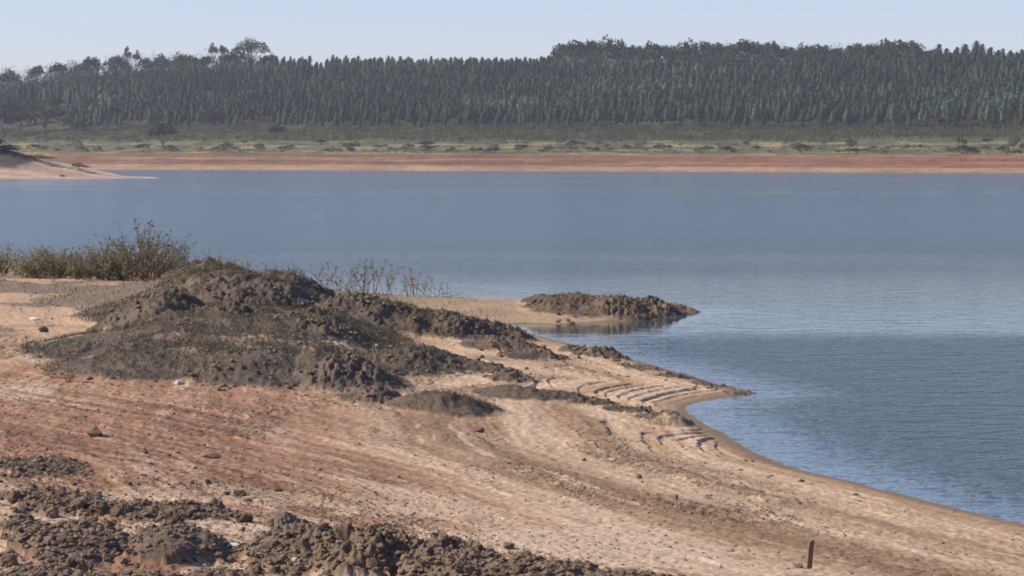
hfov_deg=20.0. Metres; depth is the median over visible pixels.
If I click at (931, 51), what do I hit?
native tree
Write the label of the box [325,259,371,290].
weed plant
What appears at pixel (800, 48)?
native tree
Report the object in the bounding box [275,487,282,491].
earth clod
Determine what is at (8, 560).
earth clod
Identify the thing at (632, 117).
plantation tree
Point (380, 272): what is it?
weed plant
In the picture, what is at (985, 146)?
bush
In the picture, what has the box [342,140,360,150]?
bush
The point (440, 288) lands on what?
weed plant
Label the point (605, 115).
plantation tree
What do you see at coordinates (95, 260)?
weed bush
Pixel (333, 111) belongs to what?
plantation tree
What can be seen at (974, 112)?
plantation tree
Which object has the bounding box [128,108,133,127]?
plantation tree
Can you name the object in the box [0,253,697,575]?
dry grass
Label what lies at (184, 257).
weed plant
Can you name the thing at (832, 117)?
plantation tree
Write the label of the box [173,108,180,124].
plantation tree
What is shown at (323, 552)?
earth clod
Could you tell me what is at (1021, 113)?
plantation tree
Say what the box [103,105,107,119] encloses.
plantation tree
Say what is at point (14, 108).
native tree
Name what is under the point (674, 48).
native tree
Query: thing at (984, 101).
plantation tree
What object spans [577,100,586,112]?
plantation tree
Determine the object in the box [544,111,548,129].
plantation tree
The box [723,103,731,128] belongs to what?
plantation tree
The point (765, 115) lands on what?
plantation tree
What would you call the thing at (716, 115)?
plantation tree
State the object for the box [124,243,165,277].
weed plant
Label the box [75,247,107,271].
weed bush
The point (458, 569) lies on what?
earth clod
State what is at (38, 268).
weed bush
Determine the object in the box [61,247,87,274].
weed bush
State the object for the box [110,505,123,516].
earth clod
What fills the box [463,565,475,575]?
earth clod
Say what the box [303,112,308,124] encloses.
plantation tree
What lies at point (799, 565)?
rock
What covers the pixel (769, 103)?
plantation tree
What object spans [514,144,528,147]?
bush
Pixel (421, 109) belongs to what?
plantation tree
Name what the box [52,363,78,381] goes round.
dry tuft
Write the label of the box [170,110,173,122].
plantation tree
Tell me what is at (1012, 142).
bush
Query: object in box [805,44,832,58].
native tree
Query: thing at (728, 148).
bush
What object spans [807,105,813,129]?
plantation tree
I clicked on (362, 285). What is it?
weed plant
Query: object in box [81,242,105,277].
weed plant
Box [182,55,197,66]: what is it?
native tree
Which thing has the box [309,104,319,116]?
plantation tree
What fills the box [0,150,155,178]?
sand headland
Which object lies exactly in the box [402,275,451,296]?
weed plant
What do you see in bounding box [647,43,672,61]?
native tree
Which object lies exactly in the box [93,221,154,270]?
weed plant
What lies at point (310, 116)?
plantation tree
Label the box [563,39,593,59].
native tree
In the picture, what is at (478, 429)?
rock
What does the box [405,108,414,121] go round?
plantation tree
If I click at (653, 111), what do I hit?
plantation tree
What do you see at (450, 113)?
plantation tree
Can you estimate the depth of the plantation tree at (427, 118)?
2146.42 m
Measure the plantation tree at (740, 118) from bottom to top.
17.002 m
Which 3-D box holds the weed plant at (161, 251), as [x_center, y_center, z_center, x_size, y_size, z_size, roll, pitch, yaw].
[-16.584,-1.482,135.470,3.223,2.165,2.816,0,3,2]
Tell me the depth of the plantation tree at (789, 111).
1951.47 m
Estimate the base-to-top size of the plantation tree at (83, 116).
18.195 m
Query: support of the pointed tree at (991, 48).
on the shore hillside
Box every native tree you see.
[0,69,19,85]
[0,101,22,127]
[0,105,17,134]
[13,106,36,132]
[20,102,41,123]
[28,65,43,82]
[30,104,57,131]
[46,62,66,76]
[53,105,68,125]
[58,113,74,130]
[71,120,89,133]
[77,56,102,76]
[102,55,129,72]
[122,46,132,71]
[132,50,139,67]
[137,57,150,70]
[148,121,179,146]
[150,53,168,67]
[168,51,188,67]
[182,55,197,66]
[194,55,212,65]
[198,105,221,132]
[208,42,217,65]
[216,52,247,62]
[218,45,228,53]
[228,37,272,68]
[259,54,278,65]
[267,124,286,139]
[549,50,566,62]
[551,43,579,59]
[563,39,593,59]
[581,41,604,60]
[591,34,620,63]
[609,39,632,60]
[623,45,647,60]
[638,40,659,61]
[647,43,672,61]
[660,44,678,58]
[675,38,701,59]
[689,41,714,57]
[707,41,724,58]
[727,38,756,63]
[747,41,770,59]
[757,41,787,59]
[772,46,794,63]
[795,42,810,59]
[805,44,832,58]
[826,47,844,57]
[841,42,870,56]
[859,43,887,57]
[873,37,901,53]
[885,39,919,58]
[902,40,925,58]
[919,49,933,55]
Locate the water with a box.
[0,169,1023,523]
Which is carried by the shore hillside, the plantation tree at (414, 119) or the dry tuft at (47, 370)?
the plantation tree at (414, 119)
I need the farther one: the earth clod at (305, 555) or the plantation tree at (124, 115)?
the plantation tree at (124, 115)
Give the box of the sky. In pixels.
[0,0,1023,83]
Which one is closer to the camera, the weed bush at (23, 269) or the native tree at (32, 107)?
the weed bush at (23, 269)
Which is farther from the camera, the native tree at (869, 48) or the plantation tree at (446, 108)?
the native tree at (869, 48)
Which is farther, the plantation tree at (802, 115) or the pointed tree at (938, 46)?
the pointed tree at (938, 46)
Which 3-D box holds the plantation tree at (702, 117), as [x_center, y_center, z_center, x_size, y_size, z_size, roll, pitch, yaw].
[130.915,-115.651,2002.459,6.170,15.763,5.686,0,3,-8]
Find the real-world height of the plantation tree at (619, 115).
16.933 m
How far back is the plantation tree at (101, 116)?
2349.07 m
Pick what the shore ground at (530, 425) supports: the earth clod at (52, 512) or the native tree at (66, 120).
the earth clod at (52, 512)
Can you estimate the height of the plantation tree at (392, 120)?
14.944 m
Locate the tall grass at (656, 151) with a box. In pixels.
[10,139,1023,153]
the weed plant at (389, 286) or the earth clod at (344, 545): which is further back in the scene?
the weed plant at (389, 286)
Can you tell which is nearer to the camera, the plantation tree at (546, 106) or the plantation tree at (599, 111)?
the plantation tree at (599, 111)
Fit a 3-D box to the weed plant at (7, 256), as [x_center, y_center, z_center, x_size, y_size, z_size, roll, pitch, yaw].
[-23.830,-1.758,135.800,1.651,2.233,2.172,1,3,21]
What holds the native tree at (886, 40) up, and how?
on the shore hillside
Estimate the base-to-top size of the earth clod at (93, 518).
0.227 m
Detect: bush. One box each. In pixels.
[0,144,20,150]
[0,250,13,277]
[6,249,33,274]
[6,251,49,277]
[8,252,45,277]
[22,248,54,277]
[24,250,68,275]
[24,252,53,278]
[27,154,56,160]
[28,248,55,276]
[29,244,63,273]
[44,248,83,275]
[48,252,80,278]
[48,256,71,277]
[60,251,96,279]
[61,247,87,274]
[70,260,87,278]
[71,140,84,146]
[71,162,91,169]
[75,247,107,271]
[76,146,87,151]
[80,260,118,279]
[81,252,120,280]
[87,253,105,277]
[90,258,145,280]
[164,147,178,151]
[176,270,190,282]
[184,263,199,273]
[184,264,206,272]
[215,261,232,270]
[217,140,233,150]
[220,267,241,274]
[226,262,251,270]
[268,269,279,279]
[280,266,303,274]
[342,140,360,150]
[397,146,409,151]
[418,140,433,145]
[468,147,479,151]
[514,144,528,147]
[543,145,555,151]
[560,144,578,151]
[633,141,647,146]
[694,146,710,152]
[720,146,735,151]
[793,147,809,152]
[846,138,857,147]
[847,148,862,152]
[948,145,980,153]
[954,133,967,147]
[980,145,991,151]
[1007,136,1023,149]
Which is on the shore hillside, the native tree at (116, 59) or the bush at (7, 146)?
the native tree at (116, 59)
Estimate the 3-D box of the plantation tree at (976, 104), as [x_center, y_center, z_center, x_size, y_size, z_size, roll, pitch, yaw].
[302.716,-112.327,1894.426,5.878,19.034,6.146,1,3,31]
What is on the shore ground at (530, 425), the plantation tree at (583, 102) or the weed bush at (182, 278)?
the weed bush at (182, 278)
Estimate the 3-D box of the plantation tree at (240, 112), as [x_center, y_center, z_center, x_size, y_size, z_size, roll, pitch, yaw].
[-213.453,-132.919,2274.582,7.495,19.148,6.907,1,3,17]
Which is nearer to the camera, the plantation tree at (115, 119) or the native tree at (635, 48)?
the plantation tree at (115, 119)
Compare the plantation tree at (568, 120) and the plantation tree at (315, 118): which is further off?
the plantation tree at (315, 118)
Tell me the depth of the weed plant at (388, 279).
129.21 m
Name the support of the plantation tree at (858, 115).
on the shore hillside
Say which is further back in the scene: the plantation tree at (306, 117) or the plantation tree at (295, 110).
the plantation tree at (295, 110)
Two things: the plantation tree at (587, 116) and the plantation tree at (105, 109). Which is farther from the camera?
the plantation tree at (105, 109)
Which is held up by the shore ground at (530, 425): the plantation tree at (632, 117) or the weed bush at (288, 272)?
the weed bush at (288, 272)
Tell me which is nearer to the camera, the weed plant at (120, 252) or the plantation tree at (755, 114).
the weed plant at (120, 252)
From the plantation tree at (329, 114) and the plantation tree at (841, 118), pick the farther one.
the plantation tree at (329, 114)
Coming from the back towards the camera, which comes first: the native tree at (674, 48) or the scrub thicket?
the native tree at (674, 48)
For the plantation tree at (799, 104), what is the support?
on the shore hillside
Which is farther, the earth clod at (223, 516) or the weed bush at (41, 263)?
the weed bush at (41, 263)
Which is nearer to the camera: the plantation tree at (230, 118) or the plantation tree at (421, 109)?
the plantation tree at (421, 109)
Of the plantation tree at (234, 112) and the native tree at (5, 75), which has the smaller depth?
the plantation tree at (234, 112)
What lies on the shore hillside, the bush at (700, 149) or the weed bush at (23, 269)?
the bush at (700, 149)
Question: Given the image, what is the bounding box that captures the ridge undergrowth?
[0,39,976,103]
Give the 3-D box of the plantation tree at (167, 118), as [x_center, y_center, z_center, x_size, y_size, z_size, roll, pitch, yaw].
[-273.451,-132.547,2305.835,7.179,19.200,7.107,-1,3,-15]
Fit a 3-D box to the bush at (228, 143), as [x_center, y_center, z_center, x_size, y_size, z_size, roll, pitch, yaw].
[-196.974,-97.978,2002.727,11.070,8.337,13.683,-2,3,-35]
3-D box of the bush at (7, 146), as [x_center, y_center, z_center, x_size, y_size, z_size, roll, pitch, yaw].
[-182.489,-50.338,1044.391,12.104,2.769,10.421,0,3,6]
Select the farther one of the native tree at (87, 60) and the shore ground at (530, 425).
the native tree at (87, 60)
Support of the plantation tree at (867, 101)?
on the shore hillside
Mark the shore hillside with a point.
(748, 159)
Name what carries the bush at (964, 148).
on the shore hillside
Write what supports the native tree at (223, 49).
on the shore hillside
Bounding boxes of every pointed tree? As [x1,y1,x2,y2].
[933,44,942,51]
[959,44,970,55]
[970,41,980,53]
[977,44,985,53]
[985,47,994,56]
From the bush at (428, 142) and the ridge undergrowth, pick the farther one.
the ridge undergrowth
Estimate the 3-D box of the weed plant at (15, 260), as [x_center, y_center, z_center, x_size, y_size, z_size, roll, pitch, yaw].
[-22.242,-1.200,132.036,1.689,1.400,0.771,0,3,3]
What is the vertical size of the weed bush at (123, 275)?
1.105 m
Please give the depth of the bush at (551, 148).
1799.41 m
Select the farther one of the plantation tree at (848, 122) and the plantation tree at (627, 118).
the plantation tree at (627, 118)
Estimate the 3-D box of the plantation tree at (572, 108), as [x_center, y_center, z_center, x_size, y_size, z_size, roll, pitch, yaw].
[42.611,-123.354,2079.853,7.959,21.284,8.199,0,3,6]
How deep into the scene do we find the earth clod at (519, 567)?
37.91 m
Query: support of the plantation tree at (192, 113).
on the shore hillside
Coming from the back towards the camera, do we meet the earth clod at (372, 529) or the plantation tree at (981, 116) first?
the plantation tree at (981, 116)
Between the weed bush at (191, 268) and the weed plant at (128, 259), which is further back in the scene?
the weed plant at (128, 259)
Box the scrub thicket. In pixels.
[0,122,1023,141]
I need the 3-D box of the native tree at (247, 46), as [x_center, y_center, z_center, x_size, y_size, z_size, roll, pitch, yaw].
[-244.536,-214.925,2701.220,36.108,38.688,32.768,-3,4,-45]
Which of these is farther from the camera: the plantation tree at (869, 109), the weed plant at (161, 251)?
the plantation tree at (869, 109)
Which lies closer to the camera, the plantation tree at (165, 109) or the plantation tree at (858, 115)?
the plantation tree at (858, 115)
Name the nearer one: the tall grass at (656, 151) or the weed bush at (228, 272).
the weed bush at (228, 272)
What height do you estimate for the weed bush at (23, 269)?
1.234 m
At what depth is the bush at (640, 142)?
1863.70 m
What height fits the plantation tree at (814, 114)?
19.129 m
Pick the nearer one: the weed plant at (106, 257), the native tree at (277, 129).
the weed plant at (106, 257)
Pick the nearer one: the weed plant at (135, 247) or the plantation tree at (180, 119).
the weed plant at (135, 247)
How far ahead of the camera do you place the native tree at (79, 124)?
2347.81 m
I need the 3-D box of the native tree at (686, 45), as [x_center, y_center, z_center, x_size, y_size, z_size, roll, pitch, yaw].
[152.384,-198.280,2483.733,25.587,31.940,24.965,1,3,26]
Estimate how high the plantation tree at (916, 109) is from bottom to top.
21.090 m
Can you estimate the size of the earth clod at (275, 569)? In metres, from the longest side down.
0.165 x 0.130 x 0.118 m
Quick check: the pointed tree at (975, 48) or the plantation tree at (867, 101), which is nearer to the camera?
the plantation tree at (867, 101)
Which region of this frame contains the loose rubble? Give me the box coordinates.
[0,259,1021,575]
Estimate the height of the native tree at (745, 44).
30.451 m
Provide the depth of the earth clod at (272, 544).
40.69 m
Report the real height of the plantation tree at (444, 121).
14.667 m
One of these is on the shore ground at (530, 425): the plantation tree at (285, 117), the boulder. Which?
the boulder
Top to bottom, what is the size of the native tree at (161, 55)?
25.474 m
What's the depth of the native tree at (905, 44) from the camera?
2379.58 m
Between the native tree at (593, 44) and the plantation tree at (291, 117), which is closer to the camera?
the plantation tree at (291, 117)
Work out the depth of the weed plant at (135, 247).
134.07 m
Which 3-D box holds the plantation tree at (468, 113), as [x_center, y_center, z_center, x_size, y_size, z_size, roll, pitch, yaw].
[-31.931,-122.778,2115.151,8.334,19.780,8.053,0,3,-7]
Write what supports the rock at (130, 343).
on the shore ground at (530, 425)
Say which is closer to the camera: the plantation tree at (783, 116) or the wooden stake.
the wooden stake
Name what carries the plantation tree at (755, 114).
on the shore hillside
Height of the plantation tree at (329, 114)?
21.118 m
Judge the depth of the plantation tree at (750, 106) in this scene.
1992.52 m
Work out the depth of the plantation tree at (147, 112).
2332.84 m
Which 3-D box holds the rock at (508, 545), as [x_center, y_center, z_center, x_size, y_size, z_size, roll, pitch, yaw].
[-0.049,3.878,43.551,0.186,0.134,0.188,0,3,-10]
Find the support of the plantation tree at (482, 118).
on the shore hillside
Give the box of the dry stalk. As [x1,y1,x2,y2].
[317,496,326,522]
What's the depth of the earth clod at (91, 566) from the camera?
39.68 m
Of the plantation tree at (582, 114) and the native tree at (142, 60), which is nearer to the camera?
the plantation tree at (582, 114)
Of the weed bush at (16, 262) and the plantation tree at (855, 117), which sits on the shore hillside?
the plantation tree at (855, 117)
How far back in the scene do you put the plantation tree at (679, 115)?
2014.31 m
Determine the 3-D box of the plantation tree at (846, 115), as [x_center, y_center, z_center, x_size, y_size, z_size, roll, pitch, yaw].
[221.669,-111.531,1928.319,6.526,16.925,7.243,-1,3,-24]
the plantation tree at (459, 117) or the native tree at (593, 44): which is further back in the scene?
the native tree at (593, 44)
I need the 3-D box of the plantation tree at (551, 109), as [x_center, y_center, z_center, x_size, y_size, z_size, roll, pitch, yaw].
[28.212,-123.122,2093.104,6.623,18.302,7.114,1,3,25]
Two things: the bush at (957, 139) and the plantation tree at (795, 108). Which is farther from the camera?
the plantation tree at (795, 108)
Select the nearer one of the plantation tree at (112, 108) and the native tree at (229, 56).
the plantation tree at (112, 108)
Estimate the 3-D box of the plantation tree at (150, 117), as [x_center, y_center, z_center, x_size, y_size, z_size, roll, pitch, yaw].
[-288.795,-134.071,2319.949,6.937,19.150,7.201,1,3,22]
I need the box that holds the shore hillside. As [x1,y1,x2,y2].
[0,74,1023,172]
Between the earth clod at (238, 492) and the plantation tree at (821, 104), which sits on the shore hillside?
the plantation tree at (821, 104)
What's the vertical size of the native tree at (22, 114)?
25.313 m
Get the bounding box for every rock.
[38,326,48,331]
[87,426,102,436]
[125,342,136,347]
[201,453,220,458]
[472,427,484,432]
[503,542,514,549]
[795,563,802,567]
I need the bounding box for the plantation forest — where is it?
[0,48,1023,123]
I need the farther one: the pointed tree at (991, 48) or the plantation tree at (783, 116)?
the pointed tree at (991, 48)
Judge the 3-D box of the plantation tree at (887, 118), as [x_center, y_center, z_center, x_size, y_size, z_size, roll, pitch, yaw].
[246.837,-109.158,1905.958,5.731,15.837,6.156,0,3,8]
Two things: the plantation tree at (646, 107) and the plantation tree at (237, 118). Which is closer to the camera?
the plantation tree at (646, 107)
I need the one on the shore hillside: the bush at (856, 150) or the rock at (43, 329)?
the bush at (856, 150)
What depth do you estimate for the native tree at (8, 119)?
2378.32 m
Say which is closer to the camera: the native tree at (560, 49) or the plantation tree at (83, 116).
the plantation tree at (83, 116)
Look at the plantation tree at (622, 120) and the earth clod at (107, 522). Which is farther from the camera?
the plantation tree at (622, 120)
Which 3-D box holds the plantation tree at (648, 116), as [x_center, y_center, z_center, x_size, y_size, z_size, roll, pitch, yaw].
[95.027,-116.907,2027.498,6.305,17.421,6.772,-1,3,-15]
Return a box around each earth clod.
[0,553,17,567]
[5,492,21,503]
[46,507,59,518]
[65,557,75,567]
[70,495,86,509]
[76,563,88,571]
[85,492,97,499]
[87,515,98,521]
[88,563,93,569]
[89,501,110,515]
[103,519,115,526]
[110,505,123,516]
[120,501,130,512]
[164,508,183,522]
[208,498,225,508]
[219,514,227,519]
[233,489,246,496]
[234,513,252,522]
[252,564,261,572]
[267,517,274,526]
[268,541,276,548]
[271,567,279,573]
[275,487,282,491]
[292,538,308,546]
[294,565,306,571]
[295,538,310,551]
[300,552,312,558]
[317,548,325,555]
[341,542,349,550]
[364,525,378,534]
[367,557,379,566]
[377,554,384,559]
[425,555,440,565]
[455,565,464,572]
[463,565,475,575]
[497,570,507,575]
[514,563,525,572]
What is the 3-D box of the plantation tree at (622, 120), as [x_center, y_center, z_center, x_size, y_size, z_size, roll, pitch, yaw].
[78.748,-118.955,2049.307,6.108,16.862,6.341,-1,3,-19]
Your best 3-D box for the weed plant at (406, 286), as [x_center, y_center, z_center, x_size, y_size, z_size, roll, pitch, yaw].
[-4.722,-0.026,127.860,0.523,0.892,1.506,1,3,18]
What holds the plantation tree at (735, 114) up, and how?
on the shore hillside
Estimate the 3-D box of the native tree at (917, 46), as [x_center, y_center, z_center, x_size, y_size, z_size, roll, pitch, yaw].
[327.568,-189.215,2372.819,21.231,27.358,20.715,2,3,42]
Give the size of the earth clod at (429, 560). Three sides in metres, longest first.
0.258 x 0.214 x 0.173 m
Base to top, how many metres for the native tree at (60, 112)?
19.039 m
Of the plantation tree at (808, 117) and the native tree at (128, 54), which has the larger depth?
the native tree at (128, 54)
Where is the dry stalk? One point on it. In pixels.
(322, 508)
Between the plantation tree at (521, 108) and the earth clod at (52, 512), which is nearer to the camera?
the earth clod at (52, 512)
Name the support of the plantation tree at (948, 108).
on the shore hillside
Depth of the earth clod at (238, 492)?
49.54 m
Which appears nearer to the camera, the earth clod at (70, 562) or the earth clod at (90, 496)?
the earth clod at (70, 562)
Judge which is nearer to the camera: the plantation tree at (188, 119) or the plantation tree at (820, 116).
the plantation tree at (820, 116)
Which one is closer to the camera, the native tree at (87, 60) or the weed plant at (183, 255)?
the weed plant at (183, 255)
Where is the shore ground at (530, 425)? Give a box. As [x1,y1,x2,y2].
[0,257,1023,575]
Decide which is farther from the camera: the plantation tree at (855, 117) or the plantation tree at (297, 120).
the plantation tree at (297, 120)
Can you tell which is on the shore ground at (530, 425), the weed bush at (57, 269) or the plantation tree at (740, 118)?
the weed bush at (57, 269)
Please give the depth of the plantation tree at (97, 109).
2352.73 m
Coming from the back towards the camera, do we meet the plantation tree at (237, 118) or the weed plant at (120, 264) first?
the plantation tree at (237, 118)
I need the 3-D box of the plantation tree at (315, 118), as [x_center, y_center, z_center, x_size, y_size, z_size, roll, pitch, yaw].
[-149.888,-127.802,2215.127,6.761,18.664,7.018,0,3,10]
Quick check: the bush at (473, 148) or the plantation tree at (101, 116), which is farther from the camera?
the plantation tree at (101, 116)
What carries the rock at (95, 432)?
on the shore ground at (530, 425)
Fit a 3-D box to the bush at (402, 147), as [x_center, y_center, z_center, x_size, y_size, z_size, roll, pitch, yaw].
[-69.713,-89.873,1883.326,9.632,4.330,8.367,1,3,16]
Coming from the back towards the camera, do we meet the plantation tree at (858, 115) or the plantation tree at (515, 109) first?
the plantation tree at (515, 109)
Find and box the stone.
[228,542,238,546]
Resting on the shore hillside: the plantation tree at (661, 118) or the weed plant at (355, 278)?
the plantation tree at (661, 118)
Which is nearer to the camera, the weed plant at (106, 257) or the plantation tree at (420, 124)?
the weed plant at (106, 257)
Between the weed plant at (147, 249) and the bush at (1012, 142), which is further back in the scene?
the bush at (1012, 142)
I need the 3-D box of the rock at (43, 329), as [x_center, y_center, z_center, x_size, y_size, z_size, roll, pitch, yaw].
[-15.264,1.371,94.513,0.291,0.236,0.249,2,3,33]
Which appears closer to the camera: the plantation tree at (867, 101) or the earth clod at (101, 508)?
the earth clod at (101, 508)
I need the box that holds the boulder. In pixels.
[274,511,300,527]
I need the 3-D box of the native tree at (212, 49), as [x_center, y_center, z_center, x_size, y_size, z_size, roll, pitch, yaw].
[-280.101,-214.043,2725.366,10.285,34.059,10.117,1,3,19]
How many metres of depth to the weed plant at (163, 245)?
130.16 m
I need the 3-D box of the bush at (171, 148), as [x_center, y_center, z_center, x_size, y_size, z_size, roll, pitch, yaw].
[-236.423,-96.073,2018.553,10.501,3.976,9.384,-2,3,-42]
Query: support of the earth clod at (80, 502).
on the shore ground at (530, 425)
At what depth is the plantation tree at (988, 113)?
1865.71 m
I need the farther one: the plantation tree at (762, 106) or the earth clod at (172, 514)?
the plantation tree at (762, 106)
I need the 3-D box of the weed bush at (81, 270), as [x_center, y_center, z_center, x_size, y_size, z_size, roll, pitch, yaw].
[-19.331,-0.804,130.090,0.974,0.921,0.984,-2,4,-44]
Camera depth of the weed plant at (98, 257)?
131.30 m
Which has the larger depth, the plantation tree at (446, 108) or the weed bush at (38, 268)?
the plantation tree at (446, 108)
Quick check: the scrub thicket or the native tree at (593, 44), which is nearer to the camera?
the scrub thicket
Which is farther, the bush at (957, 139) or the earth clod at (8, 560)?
the bush at (957, 139)
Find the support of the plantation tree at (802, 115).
on the shore hillside
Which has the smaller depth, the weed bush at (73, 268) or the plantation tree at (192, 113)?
the weed bush at (73, 268)
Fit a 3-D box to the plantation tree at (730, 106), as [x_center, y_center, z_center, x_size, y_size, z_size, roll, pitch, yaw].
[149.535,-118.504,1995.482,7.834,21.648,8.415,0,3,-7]
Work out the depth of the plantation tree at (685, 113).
2004.39 m
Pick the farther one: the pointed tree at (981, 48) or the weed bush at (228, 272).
the pointed tree at (981, 48)
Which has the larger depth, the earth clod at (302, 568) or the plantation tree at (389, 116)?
the plantation tree at (389, 116)
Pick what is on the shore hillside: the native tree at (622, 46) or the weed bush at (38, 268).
the native tree at (622, 46)
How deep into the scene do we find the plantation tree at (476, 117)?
2115.63 m
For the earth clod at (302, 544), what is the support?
on the shore ground at (530, 425)
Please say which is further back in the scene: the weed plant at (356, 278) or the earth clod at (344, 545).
the weed plant at (356, 278)
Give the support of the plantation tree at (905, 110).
on the shore hillside
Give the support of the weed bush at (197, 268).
on the shore ground at (530, 425)
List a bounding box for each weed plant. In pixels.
[0,242,13,273]
[6,249,29,274]
[65,247,97,279]
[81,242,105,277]
[85,240,119,274]
[86,227,127,279]
[89,232,125,279]
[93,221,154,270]
[98,216,162,276]
[104,239,141,274]
[105,224,174,280]
[105,245,143,279]
[109,230,158,276]
[113,233,177,280]
[122,233,190,277]
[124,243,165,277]
[126,218,159,279]
[133,241,197,268]
[135,229,187,274]
[135,231,191,278]
[139,252,169,279]
[147,239,168,277]
[147,239,186,271]
[148,232,186,268]
[149,231,193,277]
[159,257,177,270]
[161,247,188,264]
[308,263,337,288]
[317,267,339,287]
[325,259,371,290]
[330,259,366,292]
[331,269,378,291]
[344,263,373,293]
[365,258,388,292]
[371,261,400,294]
[371,273,420,295]
[382,265,392,293]
[398,265,420,295]
[400,277,413,295]
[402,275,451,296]
[422,276,462,296]
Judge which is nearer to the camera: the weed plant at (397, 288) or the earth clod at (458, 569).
the earth clod at (458, 569)
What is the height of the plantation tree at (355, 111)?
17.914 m
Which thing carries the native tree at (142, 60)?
on the shore hillside
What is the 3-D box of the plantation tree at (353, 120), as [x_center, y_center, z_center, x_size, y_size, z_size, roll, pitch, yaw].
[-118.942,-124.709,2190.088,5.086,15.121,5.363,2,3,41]
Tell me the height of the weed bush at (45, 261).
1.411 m
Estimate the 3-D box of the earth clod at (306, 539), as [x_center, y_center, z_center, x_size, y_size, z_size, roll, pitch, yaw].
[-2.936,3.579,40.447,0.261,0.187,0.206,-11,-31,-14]
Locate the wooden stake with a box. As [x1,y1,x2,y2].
[806,539,814,568]
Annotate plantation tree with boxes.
[79,110,85,130]
[87,110,93,125]
[93,106,99,129]
[97,106,105,129]
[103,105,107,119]
[107,104,114,128]
[113,112,118,123]
[122,111,126,120]
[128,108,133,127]
[139,110,142,121]
[144,106,150,122]
[146,108,154,124]
[161,105,168,124]
[164,109,171,125]
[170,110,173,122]
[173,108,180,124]
[176,114,182,123]
[186,114,190,131]
[190,107,196,121]
[220,113,225,123]
[225,103,231,128]
[228,113,232,130]
[232,108,237,128]
[233,113,239,129]
[236,106,243,129]
[244,110,249,127]
[276,111,281,125]
[281,108,289,127]
[289,112,293,130]
[290,107,297,128]
[294,113,300,125]
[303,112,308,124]
[308,110,312,120]
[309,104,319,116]
[312,108,319,124]
[319,111,325,124]
[325,105,332,130]
[330,104,335,128]
[333,112,338,125]
[337,106,346,128]
[351,113,356,130]
[352,108,357,124]
[372,111,375,123]
[375,114,380,129]
[383,111,387,130]
[384,109,393,127]
[390,112,395,124]
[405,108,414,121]
[411,110,417,125]
[417,104,423,120]
[418,115,424,126]
[423,108,430,123]
[434,106,441,129]
[442,113,446,125]
[443,104,448,118]
[446,106,453,128]
[456,113,462,123]
[463,106,473,120]
[474,111,478,123]
[478,105,483,116]
[478,111,486,122]
[480,107,487,123]
[485,104,492,122]
[491,106,497,127]
[497,104,504,128]
[513,107,517,123]
[516,102,525,128]
[516,110,521,125]
[521,110,527,125]
[528,102,536,117]
[535,111,540,124]
[540,108,545,122]
[544,101,548,114]
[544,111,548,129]
[546,111,553,126]
[548,105,553,128]
[552,105,560,118]
[554,105,561,128]
[560,108,567,120]
[565,111,571,128]
[568,101,576,127]
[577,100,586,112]
[578,104,586,122]
[584,108,590,121]
[590,110,596,130]
[594,103,603,128]
[602,107,609,128]
[617,108,621,122]
[620,107,625,123]
[624,110,631,124]
[629,109,635,128]
[634,112,640,124]
[639,108,643,128]
[642,102,650,121]
[644,108,651,128]
[650,103,658,131]
[659,112,663,124]
[663,105,670,121]
[670,105,676,121]
[675,105,682,120]
[681,105,689,131]
[688,105,695,117]
[693,104,701,119]
[694,99,699,120]
[700,109,706,127]
[703,103,711,129]
[713,108,718,122]
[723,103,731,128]
[725,100,734,129]
[731,104,739,130]
[737,107,743,123]
[742,111,748,130]
[746,103,753,127]
[749,103,759,131]
[758,99,765,129]
[761,108,769,127]
[765,100,772,129]
[768,108,772,120]
[771,100,777,127]
[773,100,783,130]
[780,110,785,130]
[784,101,794,127]
[792,106,798,119]
[797,98,802,117]
[798,108,805,124]
[804,111,812,127]
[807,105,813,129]
[811,104,819,117]
[817,107,823,126]
[819,100,827,128]
[822,101,830,116]
[828,110,835,123]
[834,104,843,118]
[838,103,844,121]
[841,107,851,122]
[846,110,851,124]
[851,104,857,126]
[853,111,858,127]
[857,109,860,121]
[860,106,867,129]
[861,99,871,123]
[866,104,873,120]
[871,103,876,125]
[873,106,880,124]
[879,101,886,118]
[885,110,889,121]
[888,102,898,129]
[902,104,908,127]
[905,110,913,126]
[911,100,919,123]
[917,105,924,122]
[922,109,928,128]
[932,102,941,126]
[939,100,948,131]
[942,101,952,123]
[955,100,963,126]
[961,101,969,119]
[970,106,977,124]
[974,101,978,127]
[976,106,984,128]
[979,98,987,128]
[981,102,992,130]
[992,102,1000,125]
[996,99,1008,130]
[1006,100,1013,127]
[1009,96,1018,112]
[1012,95,1020,127]
[1017,101,1023,131]
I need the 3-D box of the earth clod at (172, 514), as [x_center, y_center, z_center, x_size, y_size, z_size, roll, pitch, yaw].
[-5.289,3.607,45.384,0.297,0.369,0.215,-2,27,13]
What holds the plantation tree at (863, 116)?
on the shore hillside
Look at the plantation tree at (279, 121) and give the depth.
2239.21 m
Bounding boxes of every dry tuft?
[32,360,61,377]
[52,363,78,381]
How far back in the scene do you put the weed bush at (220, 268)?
108.58 m
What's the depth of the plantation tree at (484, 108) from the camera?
2112.46 m
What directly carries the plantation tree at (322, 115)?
on the shore hillside
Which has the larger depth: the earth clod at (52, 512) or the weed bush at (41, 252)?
the weed bush at (41, 252)
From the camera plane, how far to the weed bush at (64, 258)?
133.40 m
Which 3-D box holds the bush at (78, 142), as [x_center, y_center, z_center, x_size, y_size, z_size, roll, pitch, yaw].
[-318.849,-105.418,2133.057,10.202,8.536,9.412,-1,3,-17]
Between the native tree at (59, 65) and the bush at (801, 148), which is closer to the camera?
the bush at (801, 148)
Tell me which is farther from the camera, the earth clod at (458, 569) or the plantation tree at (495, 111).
the plantation tree at (495, 111)
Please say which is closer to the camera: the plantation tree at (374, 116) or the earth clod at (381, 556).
the earth clod at (381, 556)

